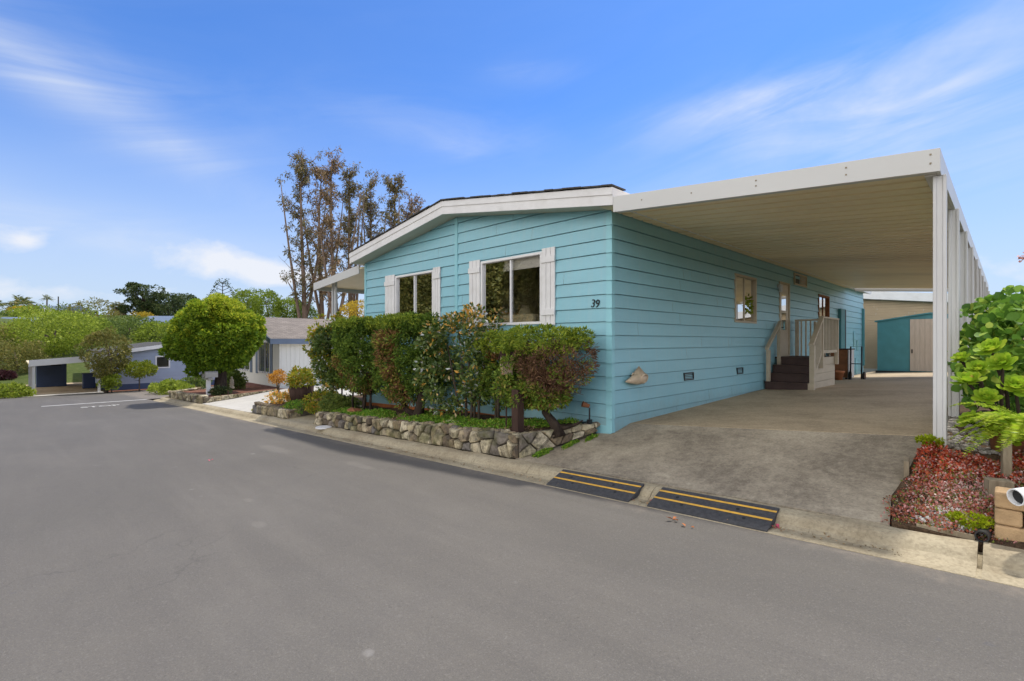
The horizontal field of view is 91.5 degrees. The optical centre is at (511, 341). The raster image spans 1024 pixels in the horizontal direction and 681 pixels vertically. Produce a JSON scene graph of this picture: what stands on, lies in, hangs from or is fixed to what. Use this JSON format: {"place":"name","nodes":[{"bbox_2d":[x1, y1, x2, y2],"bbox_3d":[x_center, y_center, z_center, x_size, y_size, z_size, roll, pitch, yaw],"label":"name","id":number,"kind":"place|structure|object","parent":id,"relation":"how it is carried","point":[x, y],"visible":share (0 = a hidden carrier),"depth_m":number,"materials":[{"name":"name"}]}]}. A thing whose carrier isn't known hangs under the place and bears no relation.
{"place":"outdoors","nodes":[
{"label":"outdoors","id":0,"kind":"place"},
{"bbox_2d":[26,382,97,394],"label":"blue house driveway","id":1,"kind":"structure","parent":0,"point":[75,387],"depth_m":31.87,"materials":[{"name":"concrete"}]},
{"bbox_2d":[35,364,66,386],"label":"blue shed","id":2,"kind":"structure","parent":1,"relation":"on","point":[50,375],"depth_m":33.88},
{"bbox_2d":[26,355,108,391],"bbox_3d":[-29.154,2.002,32.623,8.551,2.424,3.650,0,0,45],"label":"white carport","id":3,"kind":"object","parent":1,"relation":"on","point":[32,364],"visible":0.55,"depth_m":29.26,"materials":[{"name":"metal"}]},
{"bbox_2d":[81,373,94,388],"bbox_3d":[-27.583,2.584,32.535,0.840,1.060,0.660,0,0,45],"label":"wheeled bin","id":4,"kind":"object","parent":1,"relation":"on","point":[88,380],"visible":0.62,"depth_m":32.29,"materials":[{"name":"plastic"}]},
{"bbox_2d":[0,313,166,384],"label":"hill","id":5,"kind":"structure","parent":0,"point":[75,371],"depth_m":41.24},
{"bbox_2d":[0,369,17,379],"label":"mound shrub","id":6,"kind":"object","parent":5,"relation":"on","point":[8,374],"visible":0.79,"depth_m":35.88,"materials":[{"name":"purple plant"}]},
{"bbox_2d":[0,321,23,356],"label":"leafy tree","id":7,"kind":"object","parent":5,"relation":"on","point":[4,334],"visible":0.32,"depth_m":40.80,"materials":[{"name":"green plant"}]},
{"bbox_2d":[0,294,44,310],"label":"leafy tree","id":8,"kind":"object","parent":5,"relation":"on","point":[20,300],"visible":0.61,"depth_m":94.27,"materials":[{"name":"green plant"}]},
{"bbox_2d":[0,336,51,373],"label":"leafy tree","id":9,"kind":"object","parent":5,"relation":"on","point":[27,354],"visible":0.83,"depth_m":37.88,"materials":[{"name":"green plant"}]},
{"bbox_2d":[2,303,72,317],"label":"leafy tree","id":10,"kind":"object","parent":5,"relation":"on","point":[14,311],"visible":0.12,"depth_m":68.46,"materials":[{"name":"green plant"}]},
{"bbox_2d":[0,306,105,356],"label":"leafy tree","id":11,"kind":"object","parent":5,"relation":"on","point":[53,348],"visible":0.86,"depth_m":42.89,"materials":[{"name":"green plant"}]},
{"bbox_2d":[42,308,117,345],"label":"leafy tree","id":12,"kind":"object","parent":5,"relation":"on","point":[101,319],"visible":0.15,"depth_m":50.68,"materials":[{"name":"green plant"}]},
{"bbox_2d":[66,297,122,319],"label":"leafy tree","id":13,"kind":"object","parent":5,"relation":"on","point":[110,312],"visible":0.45,"depth_m":71.90,"materials":[{"name":"green plant"}]},
{"bbox_2d":[88,314,163,339],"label":"leafy tree","id":14,"kind":"object","parent":5,"relation":"on","point":[131,322],"visible":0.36,"depth_m":57.22,"materials":[{"name":"green plant"}]},
{"bbox_2d":[111,282,174,315],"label":"cypress tree","id":15,"kind":"object","parent":5,"relation":"on","point":[138,304],"visible":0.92,"depth_m":91.23,"materials":[{"name":"green plant"}]},
{"bbox_2d":[129,320,168,342],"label":"leafy tree","id":16,"kind":"object","parent":5,"relation":"on","point":[142,331],"visible":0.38,"depth_m":56.15,"materials":[{"name":"green plant"}]},
{"bbox_2d":[141,291,188,315],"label":"cypress tree","id":17,"kind":"object","parent":5,"relation":"on","point":[180,304],"visible":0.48,"depth_m":94.40,"materials":[{"name":"green plant"}]},
{"bbox_2d":[230,288,263,313],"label":"street tree","id":18,"kind":"object","parent":5,"relation":"on","point":[243,295],"visible":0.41,"depth_m":61.26,"materials":[{"name":"green plant"}]},
{"bbox_2d":[247,288,282,317],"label":"street tree","id":19,"kind":"object","parent":5,"relation":"on","point":[268,295],"visible":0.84,"depth_m":59.50,"materials":[{"name":"green plant"}]},
{"bbox_2d":[269,295,309,317],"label":"street tree","id":20,"kind":"object","parent":5,"relation":"on","point":[286,311],"visible":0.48,"depth_m":61.08,"materials":[{"name":"green plant"}]},
{"bbox_2d":[291,298,319,318],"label":"street tree","id":21,"kind":"object","parent":5,"relation":"on","point":[315,313],"visible":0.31,"depth_m":59.48,"materials":[{"name":"green plant"}]},
{"bbox_2d":[0,387,213,408],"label":"cross street","id":22,"kind":"structure","parent":0,"point":[60,399],"depth_m":24.84,"materials":[{"name":"asphalt"}]},
{"bbox_2d":[96,373,122,392],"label":"shrub","id":23,"kind":"object","parent":22,"relation":"on","point":[109,382],"visible":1,"depth_m":29.11,"materials":[{"name":"green plant"}]},
{"bbox_2d":[146,377,194,394],"bbox_3d":[-18.653,2.466,27.296,4.460,0.914,2.252,0,0,45],"label":"planting","id":24,"kind":"object","parent":22,"relation":"on","point":[163,387],"visible":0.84,"depth_m":26.55,"materials":[{"name":"green plant"}]},
{"bbox_2d":[182,374,212,388],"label":"shrub","id":25,"kind":"object","parent":22,"relation":"on","point":[199,382],"visible":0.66,"depth_m":30.09,"materials":[{"name":"green plant"}]},
{"bbox_2d":[184,385,282,396],"bbox_3d":[-12.457,2.192,21.971,7.150,0.267,3.650,0,0,45],"label":"planter bed","id":26,"kind":"object","parent":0,"point":[247,389],"visible":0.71,"depth_m":21.99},
{"bbox_2d":[201,369,217,394],"bbox_3d":[-11.912,1.618,19.659,0.720,1.201,0.420,0,0,45],"label":"mailbox","id":27,"kind":"object","parent":26,"relation":"on","point":[207,376],"visible":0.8,"depth_m":19.53,"materials":[{"name":"white paint"}]},
{"bbox_2d":[157,292,266,394],"bbox_3d":[-12.183,0.121,20.446,4.308,4.377,3.844,0,0,45],"label":"round tree","id":28,"kind":"object","parent":26,"relation":"on","point":[222,334],"visible":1,"depth_m":19.40,"materials":[{"name":"green plant"}]},
{"bbox_2d":[168,387,271,403],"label":"planter wall","id":29,"kind":"structure","parent":26,"relation":"on","point":[191,397],"depth_m":19.50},
{"bbox_2d":[207,385,232,395],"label":"ivy clump","id":30,"kind":"object","parent":26,"relation":"on","point":[218,390],"visible":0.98,"depth_m":19.43,"materials":[{"name":"green plant"}]},
{"bbox_2d":[227,369,248,389],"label":"shrub","id":31,"kind":"object","parent":26,"relation":"on","point":[238,378],"visible":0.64,"depth_m":22.70,"materials":[{"name":"green plant"}]},
{"bbox_2d":[204,386,361,416],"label":"neighbour driveway","id":32,"kind":"structure","parent":0,"point":[245,403],"depth_m":17.86,"materials":[{"name":"concrete"}]},
{"bbox_2d":[266,369,286,398],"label":"flowering plant","id":33,"kind":"object","parent":32,"relation":"on","point":[278,378],"visible":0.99,"depth_m":15.50,"materials":[{"name":"orange plant"}]},
{"bbox_2d":[271,395,362,408],"bbox_3d":[-5.203,1.746,14.658,2.490,0.150,3.550,0,0,45],"label":"bed","id":34,"kind":"object","parent":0,"point":[358,396],"visible":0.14,"depth_m":14.32,"materials":[{"name":"soil"}]},
{"bbox_2d":[262,389,290,403],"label":"flowering plant","id":35,"kind":"object","parent":34,"relation":"on","point":[284,397],"visible":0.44,"depth_m":14.68,"materials":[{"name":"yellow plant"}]},
{"bbox_2d":[252,398,323,418],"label":"planter wall","id":36,"kind":"structure","parent":34,"relation":"on","point":[262,408],"depth_m":13.06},
{"bbox_2d":[281,398,318,413],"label":"bedding plant","id":37,"kind":"object","parent":34,"relation":"on","point":[289,404],"visible":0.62,"depth_m":12.84,"materials":[{"name":"green plant"}]},
{"bbox_2d":[284,365,316,400],"bbox_3d":[-6.136,1.196,14.563,1.241,1.057,0.953,0,0,45],"label":"barrel planter","id":38,"kind":"object","parent":34,"relation":"on","point":[298,389],"visible":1,"depth_m":14.32,"materials":[{"name":"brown wood"}]},
{"bbox_2d":[301,386,338,414],"bbox_3d":[-4.842,1.500,12.730,1.374,0.744,1.082,0,0,45],"label":"bedding plant","id":39,"kind":"object","parent":34,"relation":"on","point":[314,396],"visible":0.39,"depth_m":12.48,"materials":[{"name":"green plant"}]},
{"bbox_2d":[289,405,360,423],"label":"side path","id":40,"kind":"structure","parent":0,"point":[309,418],"depth_m":12.24,"materials":[{"name":"concrete"}]},
{"bbox_2d":[338,299,363,318],"bbox_3d":[-12.348,-1.957,39.975,2.825,2.969,2.807,0,0,45],"label":"golden tree","id":41,"kind":"object","parent":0,"point":[351,306],"visible":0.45,"depth_m":39.56,"materials":[{"name":"yellow plant"}]},
{"bbox_2d":[326,406,571,431],"bbox_3d":[-1.582,1.419,9.471,6.600,0.417,1.200,0,0,45],"label":"planting bed","id":42,"kind":"object","parent":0,"point":[482,416],"visible":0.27,"depth_m":8.99,"materials":[{"name":"soil"}]},
{"bbox_2d":[302,311,355,402],"bbox_3d":[-4.313,0.467,12.009,1.318,2.413,1.316,0,0,3],"label":"hedge shrub","id":43,"kind":"object","parent":42,"relation":"on","point":[320,339],"visible":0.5,"depth_m":11.68,"materials":[{"name":"green plant"}]},
{"bbox_2d":[317,391,361,411],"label":"bedding plant","id":44,"kind":"object","parent":42,"relation":"on","point":[329,404],"visible":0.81,"depth_m":11.64,"materials":[{"name":"green plant"}]},
{"bbox_2d":[330,315,395,409],"bbox_3d":[-3.335,0.501,11.214,1.625,2.224,1.405,0,0,45],"label":"hedge shrub","id":45,"kind":"object","parent":42,"relation":"on","point":[356,378],"visible":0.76,"depth_m":10.85,"materials":[{"name":"green plant"}]},
{"bbox_2d":[368,310,451,415],"bbox_3d":[-2.054,0.476,9.882,1.889,2.177,1.412,0,0,45],"label":"hedge shrub","id":46,"kind":"object","parent":42,"relation":"on","point":[392,334],"visible":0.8,"depth_m":9.49,"materials":[{"name":"green plant"}]},
{"bbox_2d":[330,407,578,428],"bbox_3d":[-1.665,1.389,9.410,6.651,0.534,1.176,0,0,45],"label":"ground cover","id":47,"kind":"object","parent":42,"relation":"on","point":[459,420],"visible":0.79,"depth_m":8.42,"materials":[{"name":"green plant"}]},
{"bbox_2d":[411,302,505,419],"bbox_3d":[-0.892,0.355,8.725,1.965,2.122,1.502,0,0,45],"label":"hedge shrub","id":48,"kind":"object","parent":42,"relation":"on","point":[463,317],"visible":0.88,"depth_m":8.58,"materials":[{"name":"green plant"}]},
{"bbox_2d":[468,330,522,418],"bbox_3d":[-0.228,0.590,8.322,1.044,1.563,0.967,0,0,45],"label":"hedge shrub","id":49,"kind":"object","parent":42,"relation":"on","point":[496,409],"visible":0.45,"depth_m":8.16,"materials":[{"name":"green plant"}]},
{"bbox_2d":[498,351,514,426],"bbox_3d":[-0.085,0.774,7.446,0.200,1.256,0.220,0,0,-17],"label":"birdhouse","id":50,"kind":"object","parent":42,"relation":"on","point":[503,367],"visible":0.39,"depth_m":7.39,"materials":[{"name":"brown wood"}]},
{"bbox_2d":[511,389,523,432],"bbox_3d":[0.083,1.090,7.146,0.130,0.810,0.130,0,0,45],"label":"wooden post","id":51,"kind":"object","parent":42,"relation":"on","point":[518,419],"visible":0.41,"depth_m":7.09,"materials":[{"name":"brown wood"}]},
{"bbox_2d":[482,322,599,438],"bbox_3d":[0.477,0.556,7.341,1.917,1.686,1.295,0,0,45],"label":"hedge shrub","id":52,"kind":"object","parent":42,"relation":"on","point":[543,385],"visible":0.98,"depth_m":7.09,"materials":[{"name":"green plant"}]},
{"bbox_2d":[33,383,891,526],"bbox_3d":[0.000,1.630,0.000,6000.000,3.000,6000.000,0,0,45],"label":"ground","id":53,"kind":"structure","parent":0,"point":[102,390],"depth_m":29.16,"materials":[{"name":"soil"}]},
{"bbox_2d":[0,381,35,398],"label":"mound shrub","id":54,"kind":"object","parent":53,"relation":"on","point":[23,390],"visible":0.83,"depth_m":27.42,"materials":[{"name":"green plant"}]},
{"bbox_2d":[73,326,133,392],"bbox_3d":[-24.056,1.085,29.474,2.792,4.066,2.692,0,0,45],"label":"olive tree","id":55,"kind":"object","parent":53,"relation":"on","point":[103,338],"visible":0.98,"depth_m":29.15,"materials":[{"name":"green plant"}]},
{"bbox_2d":[116,359,157,390],"bbox_3d":[-22.852,2.092,30.528,2.152,2.030,2.181,0,0,-9],"label":"tree","id":56,"kind":"object","parent":53,"relation":"on","point":[147,368],"visible":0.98,"depth_m":30.14,"materials":[{"name":"green plant"}]},
{"bbox_2d":[86,342,214,389],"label":"lavender house","id":57,"kind":"structure","parent":53,"relation":"on","point":[143,351],"depth_m":32.87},
{"bbox_2d":[235,317,362,390],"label":"cream house","id":58,"kind":"structure","parent":53,"relation":"on","point":[282,346],"depth_m":23.53,"materials":[{"name":"beige"}]},
{"bbox_2d":[258,341,269,373],"bbox_3d":[-11.888,0.750,23.961,1.570,1.520,0.105,0,0,45],"label":"window","id":59,"kind":"structure","parent":58,"relation":"in","point":[263,352],"depth_m":23.94,"materials":[{"name":"white paint"}]},
{"bbox_2d":[275,148,341,318],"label":"eucalyptus tree","id":60,"kind":"object","parent":53,"relation":"on","point":[303,175],"visible":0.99,"depth_m":46.90,"materials":[{"name":"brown plant"}]},
{"bbox_2d":[298,164,343,318],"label":"eucalyptus tree","id":61,"kind":"object","parent":53,"relation":"on","point":[319,302],"visible":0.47,"depth_m":49.92,"materials":[{"name":"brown plant"}]},
{"bbox_2d":[309,146,364,316],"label":"eucalyptus tree","id":62,"kind":"object","parent":53,"relation":"on","point":[328,221],"visible":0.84,"depth_m":45.36,"materials":[{"name":"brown plant"}]},
{"bbox_2d":[329,161,367,315],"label":"eucalyptus tree","id":63,"kind":"object","parent":53,"relation":"on","point":[349,226],"visible":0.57,"depth_m":48.26,"materials":[{"name":"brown plant"}]},
{"bbox_2d":[357,169,386,265],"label":"eucalyptus tree","id":64,"kind":"object","parent":53,"relation":"on","point":[369,232],"visible":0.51,"depth_m":51.45,"materials":[{"name":"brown plant"}]},
{"bbox_2d":[379,171,407,228],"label":"eucalyptus tree","id":65,"kind":"object","parent":53,"relation":"on","point":[395,189],"visible":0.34,"depth_m":46.93,"materials":[{"name":"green plant"}]},
{"bbox_2d":[399,189,424,218],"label":"eucalyptus tree","id":66,"kind":"object","parent":53,"relation":"on","point":[411,210],"visible":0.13,"depth_m":50.42,"materials":[{"name":"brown plant"}]},
{"bbox_2d":[314,411,599,458],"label":"stone wall","id":67,"kind":"structure","parent":53,"relation":"on","point":[506,443],"depth_m":7.63,"materials":[{"name":"stone"}]},
{"bbox_2d":[153,396,1023,588],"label":"kerb","id":68,"kind":"structure","parent":53,"relation":"on","point":[997,563],"depth_m":4.08,"materials":[{"name":"concrete"}]},
{"bbox_2d":[546,469,643,501],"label":"kerb ramp","id":69,"kind":"structure","parent":68,"relation":"on","point":[613,488],"depth_m":5.51,"materials":[{"name":"rubber"}]},
{"bbox_2d":[306,431,901,554],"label":"gutter litter","id":70,"kind":"object","parent":68,"relation":"on","point":[633,500],"visible":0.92,"depth_m":6.04,"materials":[{"name":"brown plant"}]},
{"bbox_2d":[647,487,779,531],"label":"kerb ramp","id":71,"kind":"structure","parent":68,"relation":"on","point":[754,516],"depth_m":4.58,"materials":[{"name":"rubber"}]},
{"bbox_2d":[348,184,870,433],"bbox_3d":[5.213,-0.391,16.075,7.583,4.673,18.552,0,0,45],"label":"mobile home","id":72,"kind":"object","parent":53,"relation":"on","point":[664,310],"visible":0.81,"depth_m":9.08,"materials":[{"name":"blue"}]},
{"bbox_2d":[313,265,363,390],"bbox_3d":[-2.426,-0.040,15.550,2.730,3.720,6.430,0,0,45],"label":"side awning","id":73,"kind":"object","parent":72,"relation":"attached to","point":[350,280],"visible":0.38,"depth_m":13.79,"materials":[{"name":"metal"}]},
{"bbox_2d":[395,270,432,315],"bbox_3d":[-2.106,-0.890,10.908,1.450,1.200,0.130,0,0,45],"label":"window","id":74,"kind":"structure","parent":72,"relation":"in","point":[413,291],"depth_m":10.89,"materials":[{"name":"glass"}]},
{"bbox_2d":[481,251,541,325],"bbox_3d":[-0.003,-0.890,8.818,1.520,1.200,0.130,0,0,45],"label":"window","id":75,"kind":"structure","parent":72,"relation":"in","point":[493,272],"depth_m":9.00,"materials":[{"name":"glass"}]},
{"bbox_2d":[625,366,647,384],"bbox_3d":[1.915,0.519,7.639,0.198,0.288,0.537,0,0,45],"label":"seashell wall ornament","id":76,"kind":"object","parent":72,"relation":"attached to","point":[638,376],"visible":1,"depth_m":7.59,"materials":[{"name":"ceramic"}]},
{"bbox_2d":[733,273,756,323],"bbox_3d":[5.143,-0.930,11.040,0.090,1.040,1.270,0,0,45],"label":"window","id":77,"kind":"structure","parent":72,"relation":"in","point":[745,286],"depth_m":11.00,"materials":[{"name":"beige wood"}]},
{"bbox_2d":[780,284,787,354],"bbox_3d":[7.065,-0.549,12.915,0.092,1.858,0.736,0,0,45],"label":"door","id":78,"kind":"structure","parent":72,"relation":"in","point":[783,295],"depth_m":12.96,"materials":[{"name":"beige glass"}]},
{"bbox_2d":[817,294,829,318],"bbox_3d":[9.776,-0.930,15.699,0.090,1.040,1.290,0,0,45],"label":"window","id":79,"kind":"structure","parent":72,"relation":"in","point":[823,301],"depth_m":15.81,"materials":[{"name":"brown glass"}]},
{"bbox_2d":[0,399,1023,680],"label":"road","id":80,"kind":"structure","parent":0,"point":[140,539],"depth_m":3.40,"materials":[{"name":"asphalt"}]},
{"bbox_2d":[0,0,1023,318],"label":"sky","id":81,"kind":"structure","parent":0,"point":[144,142],"materials":[{"name":"blue"}]},
{"bbox_2d":[499,314,539,322],"bbox_3d":[0.192,-0.050,9.610,1.320,0.900,0.800,0,0,45],"label":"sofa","id":82,"kind":"object","parent":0,"point":[526,318],"visible":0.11,"depth_m":9.07,"materials":[{"name":"beige fabric"}]},
{"bbox_2d":[515,423,922,525],"bbox_3d":[2.183,1.418,5.991,4.231,0.876,1.806,0,0,45],"label":"driveway apron","id":83,"kind":"object","parent":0,"point":[857,476],"visible":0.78,"depth_m":5.39,"materials":[{"name":"concrete"}]},
{"bbox_2d":[532,434,598,457],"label":"weeds","id":84,"kind":"object","parent":83,"relation":"on","point":[544,451],"visible":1,"depth_m":7.00,"materials":[{"name":"green plant"}]},
{"bbox_2d":[632,371,947,435],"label":"carport floor","id":85,"kind":"structure","parent":0,"point":[896,403],"depth_m":7.97,"materials":[{"name":"concrete"}]},
{"bbox_2d":[765,316,838,389],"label":"entry steps","id":86,"kind":"structure","parent":85,"relation":"on","point":[814,369],"depth_m":11.88,"materials":[{"name":"beige wood"}]},
{"bbox_2d":[831,348,853,378],"bbox_3d":[10.458,0.697,15.825,0.560,0.950,0.750,0,0,45],"label":"storage box","id":87,"kind":"object","parent":85,"relation":"on","point":[844,360],"visible":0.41,"depth_m":15.52,"materials":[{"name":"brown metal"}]},
{"bbox_2d":[848,346,865,379],"bbox_3d":[10.403,0.658,15.089,0.420,1.024,0.510,0,0,45],"label":"hand truck","id":88,"kind":"object","parent":85,"relation":"on","point":[863,375],"visible":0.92,"depth_m":15.05,"materials":[{"name":"black metal"}]},
{"bbox_2d":[874,312,947,372],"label":"garden shed","id":89,"kind":"structure","parent":85,"relation":"on","point":[904,343],"depth_m":19.43,"materials":[{"name":"wood"}]},
{"bbox_2d":[910,318,947,371],"bbox_3d":[15.888,0.135,18.852,1.345,1.990,0.052,0,0,45],"label":"door","id":90,"kind":"structure","parent":89,"relation":"in","point":[921,330],"depth_m":19.09,"materials":[{"name":"wood"}]},
{"bbox_2d":[863,291,1023,372],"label":"house","id":91,"kind":"structure","parent":0,"point":[879,305],"depth_m":22.59,"materials":[{"name":"beige"}]},
{"bbox_2d":[892,394,1023,551],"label":"side bed","id":92,"kind":"object","parent":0,"point":[911,526],"visible":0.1,"depth_m":4.07,"materials":[{"name":"soil"}]},
{"bbox_2d":[600,148,989,449],"bbox_3d":[7.914,-0.434,11.150,3.705,3.123,15.286,0,0,45],"label":"carport","id":93,"kind":"object","parent":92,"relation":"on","point":[896,222],"visible":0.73,"depth_m":6.58,"materials":[{"name":"metal"}]},
{"bbox_2d":[914,433,944,447],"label":"sedum clump","id":94,"kind":"object","parent":92,"relation":"on","point":[929,438],"visible":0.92,"depth_m":4.57,"materials":[{"name":"green plant"}]},
{"bbox_2d":[916,523,974,539],"bbox_3d":[3.214,1.417,3.707,0.330,0.050,0.020,0,0,45],"label":"edging strip","id":95,"kind":"object","parent":92,"relation":"on","point":[962,534],"visible":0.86,"depth_m":3.68,"materials":[{"name":"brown wood"}]},
{"bbox_2d":[880,452,1023,543],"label":"sedum","id":96,"kind":"object","parent":92,"relation":"on","point":[961,491],"visible":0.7,"depth_m":3.96,"materials":[{"name":"red plant"}]},
{"bbox_2d":[913,505,991,535],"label":"white pebbles","id":97,"kind":"object","parent":92,"relation":"on","point":[932,523],"visible":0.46,"depth_m":3.83,"materials":[{"name":"plant"}]},
{"bbox_2d":[900,438,1023,487],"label":"red sedum","id":98,"kind":"object","parent":92,"relation":"on","point":[989,466],"visible":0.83,"depth_m":4.24,"materials":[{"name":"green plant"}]},
{"bbox_2d":[944,510,994,530],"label":"sedum clump","id":99,"kind":"object","parent":92,"relation":"on","point":[983,523],"visible":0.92,"depth_m":3.66,"materials":[{"name":"green plant"}]},
{"bbox_2d":[974,527,992,542],"bbox_3d":[3.526,1.380,3.701,0.501,0.090,0.080,0,0,-39],"label":"drain outlet","id":100,"kind":"object","parent":92,"relation":"on","point":[988,533],"visible":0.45,"depth_m":3.56,"materials":[{"name":"plastic"}]},
{"bbox_2d":[947,285,1023,413],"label":"broad leaf shrub","id":101,"kind":"object","parent":92,"relation":"on","point":[1001,317],"visible":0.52,"depth_m":5.22,"materials":[{"name":"green plant"}]},
{"bbox_2d":[947,416,1023,455],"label":"gravel","id":102,"kind":"structure","parent":92,"relation":"on","point":[953,443],"depth_m":4.72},
{"bbox_2d":[984,477,1014,502],"bbox_3d":[3.757,1.182,3.852,0.150,0.240,0.100,0,0,25],"label":"timber stump","id":103,"kind":"object","parent":92,"relation":"on","point":[991,484],"visible":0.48,"depth_m":3.83,"materials":[{"name":"brown wood"}]},
{"bbox_2d":[988,431,1023,453],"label":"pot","id":104,"kind":"object","parent":92,"relation":"on","point":[993,442],"visible":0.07,"depth_m":4.33,"materials":[{"name":"ceramic"}]},
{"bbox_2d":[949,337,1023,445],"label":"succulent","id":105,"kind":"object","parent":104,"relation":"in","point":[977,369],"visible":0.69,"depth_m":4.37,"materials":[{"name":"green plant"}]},
{"bbox_2d":[950,402,1023,455],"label":"fern","id":106,"kind":"object","parent":104,"relation":"in","point":[1004,423],"visible":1,"depth_m":4.00,"materials":[{"name":"green plant"}]},
{"bbox_2d":[1001,438,1011,478],"bbox_3d":[3.954,0.986,3.994,0.056,0.460,0.060,0,0,28],"label":"timber stake","id":107,"kind":"object","parent":92,"relation":"on","point":[1006,461],"visible":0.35,"depth_m":3.97,"materials":[{"name":"brown wood"}]},
{"bbox_2d":[994,486,1023,541],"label":"block wall","id":108,"kind":"structure","parent":92,"relation":"on","point":[1008,518],"depth_m":3.51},
{"bbox_2d":[1007,487,1023,505],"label":"drain pipe","id":109,"kind":"object","parent":108,"relation":"on","point":[1015,496],"visible":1,"depth_m":3.40,"materials":[{"name":"white plastic"}]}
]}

